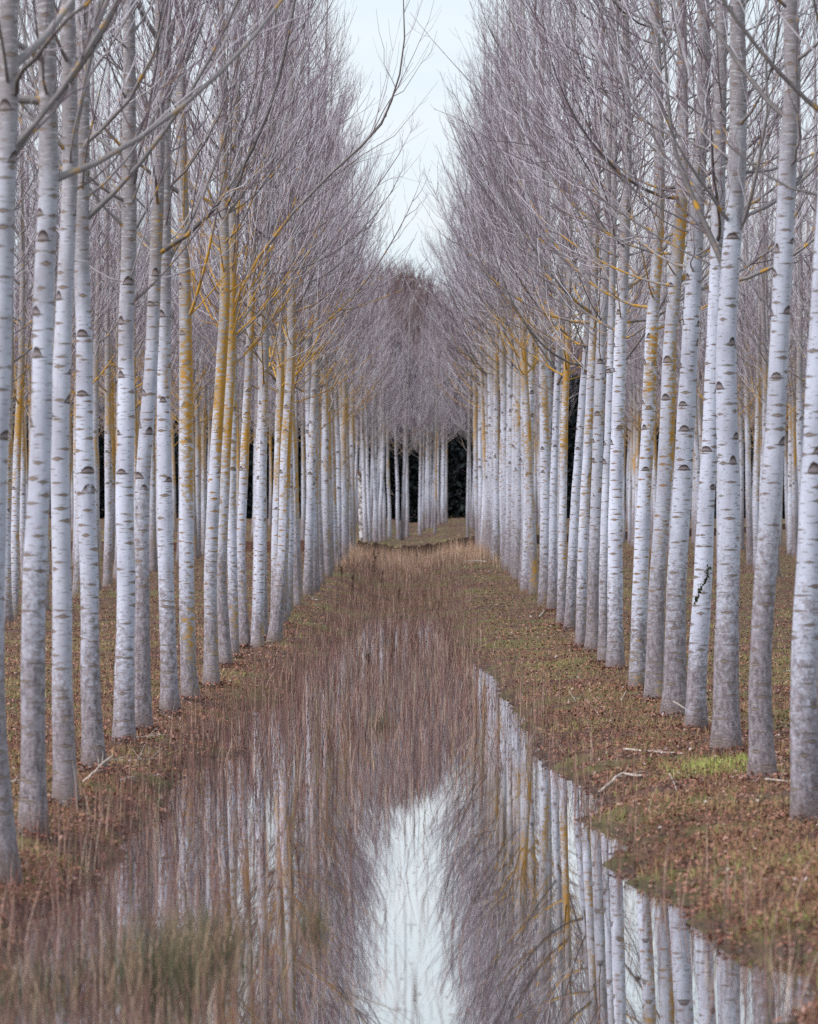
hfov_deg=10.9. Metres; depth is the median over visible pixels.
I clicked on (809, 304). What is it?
poplar tree
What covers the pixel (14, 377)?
poplar tree
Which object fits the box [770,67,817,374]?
poplar tree
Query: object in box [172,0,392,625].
poplar tree
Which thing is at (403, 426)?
poplar tree
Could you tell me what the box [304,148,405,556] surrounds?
poplar tree
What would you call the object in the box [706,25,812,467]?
poplar tree
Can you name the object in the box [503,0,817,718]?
poplar tree
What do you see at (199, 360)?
poplar tree
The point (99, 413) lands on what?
poplar tree
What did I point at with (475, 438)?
poplar tree
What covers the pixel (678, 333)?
poplar tree
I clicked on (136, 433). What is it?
poplar tree
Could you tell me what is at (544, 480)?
poplar tree
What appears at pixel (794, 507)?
poplar tree
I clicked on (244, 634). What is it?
poplar tree
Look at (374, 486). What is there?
poplar tree
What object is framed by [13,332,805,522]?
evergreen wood
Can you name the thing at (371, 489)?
poplar tree
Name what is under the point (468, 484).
poplar tree
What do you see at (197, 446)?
poplar tree
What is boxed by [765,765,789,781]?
fallen stick
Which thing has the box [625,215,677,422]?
poplar tree
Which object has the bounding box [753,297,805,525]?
poplar tree
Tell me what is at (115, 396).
poplar tree
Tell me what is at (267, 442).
poplar tree
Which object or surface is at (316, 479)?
poplar tree
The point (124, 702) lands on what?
poplar tree
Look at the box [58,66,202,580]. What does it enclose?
poplar tree
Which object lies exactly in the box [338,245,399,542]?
poplar tree
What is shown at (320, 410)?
poplar tree
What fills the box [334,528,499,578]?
straw grass
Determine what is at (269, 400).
poplar tree
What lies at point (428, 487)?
poplar tree
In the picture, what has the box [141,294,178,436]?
poplar tree
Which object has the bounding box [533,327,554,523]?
poplar tree
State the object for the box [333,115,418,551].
poplar tree
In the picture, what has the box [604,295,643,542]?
poplar tree
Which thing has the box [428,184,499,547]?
poplar tree
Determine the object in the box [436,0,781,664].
poplar tree
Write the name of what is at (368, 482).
poplar tree
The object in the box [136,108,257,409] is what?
poplar tree
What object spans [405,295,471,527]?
poplar tree
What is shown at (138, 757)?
fallen stick
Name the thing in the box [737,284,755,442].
poplar tree
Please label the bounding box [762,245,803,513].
poplar tree
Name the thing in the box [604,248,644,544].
poplar tree
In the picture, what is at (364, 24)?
sky
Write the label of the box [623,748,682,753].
fallen stick
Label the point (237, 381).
poplar tree
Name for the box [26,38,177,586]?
poplar tree
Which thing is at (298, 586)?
poplar tree
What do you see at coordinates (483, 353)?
poplar tree
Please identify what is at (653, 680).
poplar tree
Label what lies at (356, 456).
poplar tree
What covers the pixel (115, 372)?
poplar tree
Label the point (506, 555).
poplar tree
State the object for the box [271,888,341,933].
rush clump
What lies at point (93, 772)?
fallen stick
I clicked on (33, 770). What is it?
poplar tree
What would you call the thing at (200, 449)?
poplar tree
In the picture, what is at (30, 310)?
poplar tree
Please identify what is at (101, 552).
poplar tree
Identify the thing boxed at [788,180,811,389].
poplar tree
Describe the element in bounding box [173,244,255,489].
poplar tree
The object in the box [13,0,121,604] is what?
poplar tree
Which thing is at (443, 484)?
poplar tree
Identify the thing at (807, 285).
poplar tree
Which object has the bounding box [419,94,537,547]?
poplar tree
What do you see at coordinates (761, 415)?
poplar tree
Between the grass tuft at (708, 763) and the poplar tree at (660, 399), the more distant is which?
the poplar tree at (660, 399)
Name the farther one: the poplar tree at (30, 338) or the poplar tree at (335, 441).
the poplar tree at (335, 441)
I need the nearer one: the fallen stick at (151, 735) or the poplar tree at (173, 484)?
the fallen stick at (151, 735)
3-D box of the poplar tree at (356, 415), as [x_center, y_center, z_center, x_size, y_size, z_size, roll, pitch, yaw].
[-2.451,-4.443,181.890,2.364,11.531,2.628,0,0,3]
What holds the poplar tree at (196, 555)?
on the ground at (600, 766)
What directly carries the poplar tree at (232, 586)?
on the ground at (600, 766)
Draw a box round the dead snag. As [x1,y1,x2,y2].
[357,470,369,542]
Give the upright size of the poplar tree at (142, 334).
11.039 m
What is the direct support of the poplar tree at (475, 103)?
on the ground at (600, 766)
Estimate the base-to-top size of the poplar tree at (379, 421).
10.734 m
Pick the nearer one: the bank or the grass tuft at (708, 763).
the grass tuft at (708, 763)
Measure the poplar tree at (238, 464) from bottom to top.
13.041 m
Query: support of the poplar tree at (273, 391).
on the ground at (600, 766)
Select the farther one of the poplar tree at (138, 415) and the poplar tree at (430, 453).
the poplar tree at (430, 453)
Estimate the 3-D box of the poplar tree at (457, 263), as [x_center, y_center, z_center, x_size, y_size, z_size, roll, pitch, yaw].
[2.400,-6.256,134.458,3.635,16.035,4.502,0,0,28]
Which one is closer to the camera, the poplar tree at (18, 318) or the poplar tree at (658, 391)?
the poplar tree at (18, 318)
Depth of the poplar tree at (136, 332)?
127.80 m
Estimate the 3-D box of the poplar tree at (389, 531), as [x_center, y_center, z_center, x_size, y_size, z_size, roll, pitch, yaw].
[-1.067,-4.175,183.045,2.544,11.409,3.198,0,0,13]
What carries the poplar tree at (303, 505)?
on the ground at (600, 766)
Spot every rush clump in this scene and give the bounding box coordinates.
[0,928,126,1017]
[31,896,273,1011]
[127,888,287,961]
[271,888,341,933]
[360,706,398,727]
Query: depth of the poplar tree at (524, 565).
85.18 m
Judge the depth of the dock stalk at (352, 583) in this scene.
83.84 m
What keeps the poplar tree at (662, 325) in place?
on the ground at (600, 766)
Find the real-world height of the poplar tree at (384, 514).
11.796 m
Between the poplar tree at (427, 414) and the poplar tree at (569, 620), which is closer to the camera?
the poplar tree at (569, 620)
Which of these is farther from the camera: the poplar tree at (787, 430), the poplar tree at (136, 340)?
the poplar tree at (787, 430)
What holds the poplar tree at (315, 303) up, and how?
on the ground at (600, 766)
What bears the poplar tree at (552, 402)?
on the ground at (600, 766)
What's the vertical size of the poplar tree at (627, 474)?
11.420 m
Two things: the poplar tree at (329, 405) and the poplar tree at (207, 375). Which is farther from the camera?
the poplar tree at (207, 375)
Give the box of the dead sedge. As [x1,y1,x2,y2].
[0,545,817,1023]
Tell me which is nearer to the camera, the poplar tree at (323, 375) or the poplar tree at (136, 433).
the poplar tree at (323, 375)
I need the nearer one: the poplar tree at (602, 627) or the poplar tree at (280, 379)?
the poplar tree at (602, 627)
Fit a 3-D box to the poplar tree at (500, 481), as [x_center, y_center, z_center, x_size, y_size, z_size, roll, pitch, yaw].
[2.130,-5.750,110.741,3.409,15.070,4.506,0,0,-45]
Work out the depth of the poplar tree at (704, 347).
131.97 m
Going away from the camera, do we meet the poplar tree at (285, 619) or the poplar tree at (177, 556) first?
the poplar tree at (285, 619)
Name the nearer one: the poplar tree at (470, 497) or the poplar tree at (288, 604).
the poplar tree at (288, 604)
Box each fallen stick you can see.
[82,745,127,781]
[118,749,156,760]
[137,731,166,737]
[597,765,644,793]
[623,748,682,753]
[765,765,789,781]
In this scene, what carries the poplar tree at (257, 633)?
on the ground at (600, 766)
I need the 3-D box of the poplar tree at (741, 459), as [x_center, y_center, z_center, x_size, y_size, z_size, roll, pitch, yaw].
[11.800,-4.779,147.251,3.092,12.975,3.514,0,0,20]
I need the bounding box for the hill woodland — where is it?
[14,256,806,516]
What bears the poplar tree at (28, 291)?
on the ground at (600, 766)
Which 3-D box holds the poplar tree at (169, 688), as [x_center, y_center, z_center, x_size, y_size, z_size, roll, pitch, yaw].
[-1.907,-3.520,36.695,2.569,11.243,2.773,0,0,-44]
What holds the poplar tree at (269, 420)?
on the ground at (600, 766)
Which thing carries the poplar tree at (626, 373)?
on the ground at (600, 766)
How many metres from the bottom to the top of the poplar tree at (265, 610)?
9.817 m
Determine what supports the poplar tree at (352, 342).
on the ground at (600, 766)
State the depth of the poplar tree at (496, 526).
116.77 m
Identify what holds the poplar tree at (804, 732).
on the ground at (600, 766)
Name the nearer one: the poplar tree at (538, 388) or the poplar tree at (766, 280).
the poplar tree at (766, 280)
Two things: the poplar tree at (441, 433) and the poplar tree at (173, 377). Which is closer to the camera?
the poplar tree at (173, 377)
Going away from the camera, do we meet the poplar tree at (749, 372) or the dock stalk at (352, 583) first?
the dock stalk at (352, 583)
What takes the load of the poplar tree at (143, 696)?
on the ground at (600, 766)
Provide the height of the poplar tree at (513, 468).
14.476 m
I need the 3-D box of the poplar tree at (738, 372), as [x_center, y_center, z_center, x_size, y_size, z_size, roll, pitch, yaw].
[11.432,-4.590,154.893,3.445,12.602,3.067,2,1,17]
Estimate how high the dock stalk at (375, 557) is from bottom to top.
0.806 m
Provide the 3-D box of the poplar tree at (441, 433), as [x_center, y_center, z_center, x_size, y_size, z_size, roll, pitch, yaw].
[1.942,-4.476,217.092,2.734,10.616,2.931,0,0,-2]
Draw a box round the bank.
[19,523,785,556]
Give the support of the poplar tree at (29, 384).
on the ground at (600, 766)
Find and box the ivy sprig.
[694,564,711,603]
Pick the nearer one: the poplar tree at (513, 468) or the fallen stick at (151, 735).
the fallen stick at (151, 735)
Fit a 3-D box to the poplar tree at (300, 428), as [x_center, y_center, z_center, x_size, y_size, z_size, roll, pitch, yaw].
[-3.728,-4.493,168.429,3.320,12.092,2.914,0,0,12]
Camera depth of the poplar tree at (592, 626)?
54.13 m
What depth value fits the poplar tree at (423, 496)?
205.36 m
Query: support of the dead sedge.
on the ground at (600, 766)
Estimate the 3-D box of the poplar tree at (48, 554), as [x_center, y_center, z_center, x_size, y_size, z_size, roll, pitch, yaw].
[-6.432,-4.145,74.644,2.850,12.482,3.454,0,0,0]
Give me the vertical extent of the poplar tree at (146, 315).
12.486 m
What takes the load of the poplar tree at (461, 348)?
on the ground at (600, 766)
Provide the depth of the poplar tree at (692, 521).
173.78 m
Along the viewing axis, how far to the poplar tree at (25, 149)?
64.67 m
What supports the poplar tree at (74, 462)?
on the ground at (600, 766)
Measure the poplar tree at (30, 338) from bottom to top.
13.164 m
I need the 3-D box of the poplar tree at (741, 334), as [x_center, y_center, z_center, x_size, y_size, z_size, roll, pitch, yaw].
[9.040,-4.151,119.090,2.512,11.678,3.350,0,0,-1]
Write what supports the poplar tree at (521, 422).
on the ground at (600, 766)
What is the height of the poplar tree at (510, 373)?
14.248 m
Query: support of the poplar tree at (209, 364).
on the ground at (600, 766)
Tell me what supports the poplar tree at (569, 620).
on the ground at (600, 766)
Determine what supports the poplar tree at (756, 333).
on the ground at (600, 766)
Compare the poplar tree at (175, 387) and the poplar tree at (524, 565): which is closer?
the poplar tree at (524, 565)
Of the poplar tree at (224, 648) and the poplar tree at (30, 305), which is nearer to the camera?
the poplar tree at (224, 648)
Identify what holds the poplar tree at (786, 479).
on the ground at (600, 766)
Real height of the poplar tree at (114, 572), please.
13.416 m
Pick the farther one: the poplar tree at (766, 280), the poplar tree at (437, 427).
the poplar tree at (437, 427)
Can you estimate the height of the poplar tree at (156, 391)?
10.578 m
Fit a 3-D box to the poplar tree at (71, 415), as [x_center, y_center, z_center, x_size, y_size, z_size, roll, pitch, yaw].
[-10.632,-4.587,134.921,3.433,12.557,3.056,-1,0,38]
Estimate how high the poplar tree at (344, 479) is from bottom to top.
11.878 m
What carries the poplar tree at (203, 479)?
on the ground at (600, 766)
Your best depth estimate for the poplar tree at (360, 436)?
200.58 m
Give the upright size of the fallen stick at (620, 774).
0.195 m
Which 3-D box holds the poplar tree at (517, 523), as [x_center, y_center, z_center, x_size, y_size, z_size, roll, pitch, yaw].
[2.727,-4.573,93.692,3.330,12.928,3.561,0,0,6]
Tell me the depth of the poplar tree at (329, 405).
101.65 m
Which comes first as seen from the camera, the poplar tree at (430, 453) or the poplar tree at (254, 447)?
the poplar tree at (254, 447)
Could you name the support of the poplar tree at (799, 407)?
on the ground at (600, 766)
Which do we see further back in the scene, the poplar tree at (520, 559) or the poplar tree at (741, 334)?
the poplar tree at (741, 334)
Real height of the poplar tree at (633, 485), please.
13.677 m
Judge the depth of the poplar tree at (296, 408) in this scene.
150.46 m
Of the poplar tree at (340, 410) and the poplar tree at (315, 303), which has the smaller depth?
the poplar tree at (315, 303)
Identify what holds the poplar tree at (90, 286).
on the ground at (600, 766)
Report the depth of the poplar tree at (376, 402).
166.88 m
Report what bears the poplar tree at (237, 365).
on the ground at (600, 766)
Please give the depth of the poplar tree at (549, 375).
80.06 m
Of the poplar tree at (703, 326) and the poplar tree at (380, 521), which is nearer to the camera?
the poplar tree at (703, 326)
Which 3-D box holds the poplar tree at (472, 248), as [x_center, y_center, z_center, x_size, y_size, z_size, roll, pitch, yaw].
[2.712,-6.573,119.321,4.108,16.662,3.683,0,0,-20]
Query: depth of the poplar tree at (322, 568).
90.69 m
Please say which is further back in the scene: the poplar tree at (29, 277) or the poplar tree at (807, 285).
the poplar tree at (29, 277)
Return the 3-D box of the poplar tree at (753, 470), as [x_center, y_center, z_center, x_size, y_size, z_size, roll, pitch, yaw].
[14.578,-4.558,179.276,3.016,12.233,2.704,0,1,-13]
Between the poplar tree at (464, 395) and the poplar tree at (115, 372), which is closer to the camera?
the poplar tree at (115, 372)
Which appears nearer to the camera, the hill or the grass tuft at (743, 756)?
the grass tuft at (743, 756)
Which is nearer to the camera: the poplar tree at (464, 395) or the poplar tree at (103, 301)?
the poplar tree at (103, 301)
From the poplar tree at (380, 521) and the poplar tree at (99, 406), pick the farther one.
the poplar tree at (380, 521)
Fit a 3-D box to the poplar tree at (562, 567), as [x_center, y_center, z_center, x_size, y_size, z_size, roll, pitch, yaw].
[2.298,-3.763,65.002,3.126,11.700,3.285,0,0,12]
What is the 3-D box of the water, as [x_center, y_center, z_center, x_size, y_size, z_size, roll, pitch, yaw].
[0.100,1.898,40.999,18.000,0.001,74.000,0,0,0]
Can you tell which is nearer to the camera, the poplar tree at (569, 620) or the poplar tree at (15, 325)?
the poplar tree at (569, 620)
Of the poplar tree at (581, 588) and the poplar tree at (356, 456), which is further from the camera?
the poplar tree at (356, 456)
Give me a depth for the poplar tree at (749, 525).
109.54 m
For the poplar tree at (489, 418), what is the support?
on the ground at (600, 766)
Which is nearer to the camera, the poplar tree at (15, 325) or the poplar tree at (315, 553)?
the poplar tree at (315, 553)
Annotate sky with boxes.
[13,0,817,355]
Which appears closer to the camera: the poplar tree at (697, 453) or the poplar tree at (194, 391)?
the poplar tree at (697, 453)
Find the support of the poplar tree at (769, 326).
on the ground at (600, 766)
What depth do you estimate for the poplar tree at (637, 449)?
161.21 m
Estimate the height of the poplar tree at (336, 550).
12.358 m
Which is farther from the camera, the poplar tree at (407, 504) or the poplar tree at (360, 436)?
the poplar tree at (360, 436)
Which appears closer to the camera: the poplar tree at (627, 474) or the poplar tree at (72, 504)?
the poplar tree at (72, 504)
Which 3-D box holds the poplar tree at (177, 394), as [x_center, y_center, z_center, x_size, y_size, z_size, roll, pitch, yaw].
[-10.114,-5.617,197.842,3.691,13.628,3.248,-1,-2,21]
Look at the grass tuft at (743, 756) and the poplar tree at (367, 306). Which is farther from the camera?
the poplar tree at (367, 306)
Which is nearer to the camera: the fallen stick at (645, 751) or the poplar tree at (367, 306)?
the fallen stick at (645, 751)
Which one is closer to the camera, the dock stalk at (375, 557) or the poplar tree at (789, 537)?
the dock stalk at (375, 557)
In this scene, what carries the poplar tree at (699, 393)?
on the ground at (600, 766)
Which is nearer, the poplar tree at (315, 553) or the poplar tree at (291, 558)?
the poplar tree at (291, 558)
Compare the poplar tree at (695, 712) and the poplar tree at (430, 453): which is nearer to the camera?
the poplar tree at (695, 712)
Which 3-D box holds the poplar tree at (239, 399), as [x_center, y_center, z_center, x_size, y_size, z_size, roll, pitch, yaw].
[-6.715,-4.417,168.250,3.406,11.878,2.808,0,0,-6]
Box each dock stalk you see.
[350,568,354,600]
[371,552,377,580]
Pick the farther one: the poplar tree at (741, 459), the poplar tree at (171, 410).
the poplar tree at (171, 410)
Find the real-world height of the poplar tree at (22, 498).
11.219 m
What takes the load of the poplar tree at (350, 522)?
on the ground at (600, 766)
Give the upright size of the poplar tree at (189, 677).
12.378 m
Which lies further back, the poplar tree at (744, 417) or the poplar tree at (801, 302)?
the poplar tree at (744, 417)
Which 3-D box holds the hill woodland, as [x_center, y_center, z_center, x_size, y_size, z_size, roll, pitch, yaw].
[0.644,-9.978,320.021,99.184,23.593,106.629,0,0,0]
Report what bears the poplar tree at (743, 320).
on the ground at (600, 766)
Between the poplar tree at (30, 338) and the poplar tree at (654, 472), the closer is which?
the poplar tree at (30, 338)
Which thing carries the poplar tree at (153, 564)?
on the ground at (600, 766)
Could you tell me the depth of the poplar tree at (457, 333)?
151.77 m
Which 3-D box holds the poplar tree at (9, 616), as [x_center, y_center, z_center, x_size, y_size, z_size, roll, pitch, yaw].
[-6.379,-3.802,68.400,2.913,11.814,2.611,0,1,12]
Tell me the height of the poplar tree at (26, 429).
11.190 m
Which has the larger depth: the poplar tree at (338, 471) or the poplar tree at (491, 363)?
the poplar tree at (491, 363)
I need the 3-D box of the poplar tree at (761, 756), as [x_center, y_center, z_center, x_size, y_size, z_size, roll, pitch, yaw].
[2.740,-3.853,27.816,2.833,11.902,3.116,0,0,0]
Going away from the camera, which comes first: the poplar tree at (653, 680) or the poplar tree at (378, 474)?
the poplar tree at (653, 680)
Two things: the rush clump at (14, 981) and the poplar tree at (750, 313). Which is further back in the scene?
the poplar tree at (750, 313)
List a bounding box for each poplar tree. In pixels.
[0,0,122,889]
[5,0,110,621]
[11,0,99,616]
[11,154,36,516]
[12,0,119,335]
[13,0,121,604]
[13,3,119,609]
[13,87,75,418]
[13,116,117,565]
[13,119,92,580]
[13,123,112,395]
[13,155,91,451]
[13,156,32,405]
[13,161,73,399]
[13,174,73,413]
[13,249,28,426]
[13,269,28,509]
[14,2,148,472]
[14,54,148,595]
[14,56,115,572]
[14,121,114,401]
[14,180,73,401]
[14,214,100,419]
[17,0,280,743]
[17,0,326,839]
[18,0,224,807]
[18,0,267,773]
[18,0,295,701]
[25,5,172,590]
[25,210,103,497]
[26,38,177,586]
[27,176,144,560]
[37,0,330,733]
[57,0,297,715]
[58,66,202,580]
[60,10,178,578]
[70,367,99,530]
[71,58,193,546]
[71,164,145,408]
[72,147,175,546]
[72,257,115,428]
[72,357,116,435]
[90,0,348,687]
[90,120,149,561]
[93,179,145,432]
[98,111,216,571]
[98,300,116,445]
[99,87,215,412]
[99,180,149,405]
[99,183,178,436]
[99,196,145,422]
[103,0,441,667]
[103,167,202,561]
[114,259,175,424]
[115,228,178,429]
[115,359,178,437]
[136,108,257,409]
[136,118,243,417]
[136,131,218,561]
[138,165,240,558]
[139,158,256,556]
[140,215,178,448]
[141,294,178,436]
[144,0,362,657]
[155,274,207,432]
[171,0,342,635]
[171,0,359,638]
[171,0,404,648]
[171,0,428,648]
[171,196,241,428]
[171,200,244,554]
[171,216,244,499]
[171,270,178,531]
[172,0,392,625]
[172,0,429,642]
[172,276,212,440]
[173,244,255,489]
[173,310,213,432]
[174,0,400,374]
[191,0,390,618]
[192,1,375,611]
[193,314,217,521]
[194,215,257,421]
[196,0,388,606]
[198,0,385,615]
[200,257,275,449]
[206,310,271,436]
[211,302,275,485]
[213,64,352,393]
[213,218,275,532]
[218,0,389,595]
[237,282,275,536]
[238,6,376,591]
[239,1,379,583]
[239,333,275,425]
[244,54,394,587]
[244,363,275,531]
[251,285,300,432]
[252,313,321,449]
[253,340,274,526]
[269,57,384,570]
[269,271,321,539]
[270,86,396,566]
[270,105,372,504]
[270,132,399,561]
[272,115,400,553]
[274,320,349,488]
[294,236,354,539]
[295,128,390,410]
[296,51,383,551]
[296,155,390,567]
[297,84,385,576]
[298,372,349,437]
[299,139,393,560]
[301,118,405,446]
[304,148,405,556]
[320,163,394,414]
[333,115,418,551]
[334,310,392,530]
[334,361,355,466]
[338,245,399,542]
[347,248,422,541]
[347,278,409,542]
[347,292,400,542]
[347,295,372,450]
[348,248,423,542]
[354,268,415,540]
[354,311,386,462]
[354,313,400,521]
[354,328,379,526]
[354,352,385,521]
[355,329,410,471]
[356,297,412,538]
[359,313,402,506]
[363,308,429,539]
[370,287,440,539]
[377,317,430,536]
[389,339,418,523]
[392,308,453,535]
[398,311,468,533]
[398,324,454,450]
[400,13,526,554]
[400,296,464,527]
[400,318,458,529]
[402,336,442,529]
[402,336,447,513]
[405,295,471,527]
[409,0,817,731]
[409,81,506,365]
[412,1,587,572]
[413,311,464,524]
[414,0,710,647]
[417,0,588,538]
[417,121,499,547]
[418,57,499,553]
[418,118,526,548]
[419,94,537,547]
[420,46,555,527]
[421,48,553,559]
[421,121,483,549]
[422,0,584,412]
[423,315,463,522]
[424,323,465,514]
[426,172,536,395]
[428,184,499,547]
[429,130,499,549]
[430,0,574,382]
[431,0,576,562]
[431,332,465,522]
[432,27,558,567]
[433,0,652,611]
[433,127,499,549]
[434,0,604,593]
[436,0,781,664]
[438,0,637,469]
[439,352,472,526]
[441,323,499,528]
[443,0,604,590]
[444,301,499,537]
[448,0,558,569]
[448,0,665,577]
[448,1,617,583]
[449,0,587,576]
[450,0,671,625]
[450,69,578,373]
[452,323,500,439]
[455,0,636,604]
[458,20,587,579]
[470,0,704,630]
[474,0,772,670]
[485,0,817,689]
[497,0,726,651]
[500,0,817,702]
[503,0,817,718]
[533,324,553,527]
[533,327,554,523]
[533,333,576,443]
[533,362,573,506]
[534,297,578,431]
[595,0,817,753]
[604,225,676,545]
[604,243,659,484]
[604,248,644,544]
[604,271,640,439]
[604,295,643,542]
[604,314,658,521]
[604,354,628,518]
[606,193,702,548]
[606,200,681,524]
[625,214,659,546]
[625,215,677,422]
[625,259,677,441]
[625,288,676,427]
[626,166,705,419]
[627,162,708,551]
[627,201,705,550]
[631,0,817,823]
[633,189,707,418]
[637,137,756,508]
[638,197,750,553]
[641,135,739,554]
[658,150,768,459]
[662,199,756,560]
[675,269,705,544]
[675,335,704,542]
[680,146,792,424]
[695,0,817,781]
[696,170,772,415]
[698,63,810,565]
[702,187,756,432]
[702,226,769,415]
[702,261,761,427]
[704,191,762,549]
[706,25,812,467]
[706,99,810,570]
[736,76,811,576]
[736,92,806,507]
[737,0,817,381]
[737,25,817,505]
[737,134,811,555]
[737,185,805,428]
[737,222,797,432]
[737,274,753,538]
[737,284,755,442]
[737,285,786,524]
[738,278,787,464]
[740,200,806,410]
[751,172,812,556]
[751,226,811,424]
[751,324,804,545]
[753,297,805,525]
[753,319,806,545]
[755,143,812,415]
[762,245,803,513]
[768,76,817,338]
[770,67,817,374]
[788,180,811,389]
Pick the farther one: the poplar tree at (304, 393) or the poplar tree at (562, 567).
the poplar tree at (304, 393)
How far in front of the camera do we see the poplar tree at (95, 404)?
86.72 m
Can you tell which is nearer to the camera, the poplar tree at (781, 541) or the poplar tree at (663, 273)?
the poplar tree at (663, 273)
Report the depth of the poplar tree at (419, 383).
221.08 m
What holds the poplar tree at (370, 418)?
on the ground at (600, 766)
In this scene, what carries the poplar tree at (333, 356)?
on the ground at (600, 766)
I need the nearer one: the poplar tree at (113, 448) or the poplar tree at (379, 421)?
the poplar tree at (113, 448)
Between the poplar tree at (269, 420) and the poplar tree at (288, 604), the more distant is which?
the poplar tree at (269, 420)
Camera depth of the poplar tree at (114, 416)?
219.66 m
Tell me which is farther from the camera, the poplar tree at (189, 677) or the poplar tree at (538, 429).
the poplar tree at (538, 429)
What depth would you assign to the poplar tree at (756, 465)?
103.23 m
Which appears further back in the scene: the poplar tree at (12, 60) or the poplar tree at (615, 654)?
the poplar tree at (615, 654)
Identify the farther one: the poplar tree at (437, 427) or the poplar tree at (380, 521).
the poplar tree at (437, 427)
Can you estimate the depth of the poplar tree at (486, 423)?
132.26 m
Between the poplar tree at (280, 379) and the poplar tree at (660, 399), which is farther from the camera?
the poplar tree at (660, 399)
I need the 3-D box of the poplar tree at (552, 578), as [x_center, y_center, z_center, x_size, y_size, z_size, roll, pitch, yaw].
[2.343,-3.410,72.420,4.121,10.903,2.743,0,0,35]
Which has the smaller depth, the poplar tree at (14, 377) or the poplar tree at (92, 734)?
the poplar tree at (92, 734)
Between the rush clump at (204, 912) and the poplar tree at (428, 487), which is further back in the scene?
the poplar tree at (428, 487)
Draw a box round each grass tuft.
[612,747,777,782]
[728,753,781,764]
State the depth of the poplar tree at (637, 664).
42.11 m
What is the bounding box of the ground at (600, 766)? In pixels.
[0,516,817,1023]
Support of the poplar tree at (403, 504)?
on the ground at (600, 766)
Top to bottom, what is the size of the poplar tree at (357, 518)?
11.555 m
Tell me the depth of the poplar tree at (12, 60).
20.86 m
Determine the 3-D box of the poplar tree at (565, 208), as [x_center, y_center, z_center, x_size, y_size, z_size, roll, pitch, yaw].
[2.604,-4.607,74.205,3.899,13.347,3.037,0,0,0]
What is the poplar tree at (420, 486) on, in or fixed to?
on the ground at (600, 766)
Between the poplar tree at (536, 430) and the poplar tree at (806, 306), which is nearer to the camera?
the poplar tree at (806, 306)
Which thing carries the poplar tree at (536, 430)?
on the ground at (600, 766)
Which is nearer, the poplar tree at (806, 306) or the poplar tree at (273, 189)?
the poplar tree at (273, 189)
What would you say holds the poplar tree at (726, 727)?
on the ground at (600, 766)
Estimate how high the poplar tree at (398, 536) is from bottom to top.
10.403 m
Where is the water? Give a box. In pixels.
[0,617,817,1023]
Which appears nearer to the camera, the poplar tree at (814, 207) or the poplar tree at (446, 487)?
the poplar tree at (814, 207)
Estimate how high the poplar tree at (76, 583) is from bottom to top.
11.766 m
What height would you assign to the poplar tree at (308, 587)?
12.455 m
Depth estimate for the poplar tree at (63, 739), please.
25.81 m
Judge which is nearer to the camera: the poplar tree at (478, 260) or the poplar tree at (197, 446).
the poplar tree at (478, 260)
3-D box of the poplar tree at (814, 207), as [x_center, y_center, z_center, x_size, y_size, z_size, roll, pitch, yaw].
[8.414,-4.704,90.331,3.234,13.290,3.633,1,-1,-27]
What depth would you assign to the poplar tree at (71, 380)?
128.40 m
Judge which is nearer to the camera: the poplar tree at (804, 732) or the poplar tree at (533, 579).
the poplar tree at (804, 732)
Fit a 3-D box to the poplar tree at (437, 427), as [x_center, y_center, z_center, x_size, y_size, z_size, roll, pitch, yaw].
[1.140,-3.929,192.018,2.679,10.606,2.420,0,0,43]
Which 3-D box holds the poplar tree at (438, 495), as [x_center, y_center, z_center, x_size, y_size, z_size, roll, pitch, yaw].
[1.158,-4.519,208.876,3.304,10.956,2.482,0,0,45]
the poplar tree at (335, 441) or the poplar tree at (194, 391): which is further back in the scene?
the poplar tree at (194, 391)
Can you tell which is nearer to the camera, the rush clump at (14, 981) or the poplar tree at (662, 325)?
the rush clump at (14, 981)
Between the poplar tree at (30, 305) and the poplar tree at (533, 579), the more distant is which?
the poplar tree at (30, 305)
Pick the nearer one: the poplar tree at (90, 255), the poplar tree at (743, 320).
the poplar tree at (90, 255)
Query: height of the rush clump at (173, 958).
0.418 m
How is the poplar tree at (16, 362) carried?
on the ground at (600, 766)
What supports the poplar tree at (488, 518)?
on the ground at (600, 766)
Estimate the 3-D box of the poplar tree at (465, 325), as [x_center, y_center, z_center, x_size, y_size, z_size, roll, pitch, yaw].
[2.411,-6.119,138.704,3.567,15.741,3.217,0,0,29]
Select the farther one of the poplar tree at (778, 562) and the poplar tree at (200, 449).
the poplar tree at (200, 449)
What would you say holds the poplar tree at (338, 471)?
on the ground at (600, 766)
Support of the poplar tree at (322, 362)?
on the ground at (600, 766)
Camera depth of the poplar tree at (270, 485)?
203.13 m
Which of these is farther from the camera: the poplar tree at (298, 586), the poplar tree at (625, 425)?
the poplar tree at (625, 425)
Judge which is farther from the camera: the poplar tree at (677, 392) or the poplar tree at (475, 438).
the poplar tree at (475, 438)
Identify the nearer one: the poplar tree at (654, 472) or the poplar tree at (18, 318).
the poplar tree at (18, 318)
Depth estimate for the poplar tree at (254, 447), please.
179.58 m
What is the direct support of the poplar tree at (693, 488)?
on the ground at (600, 766)

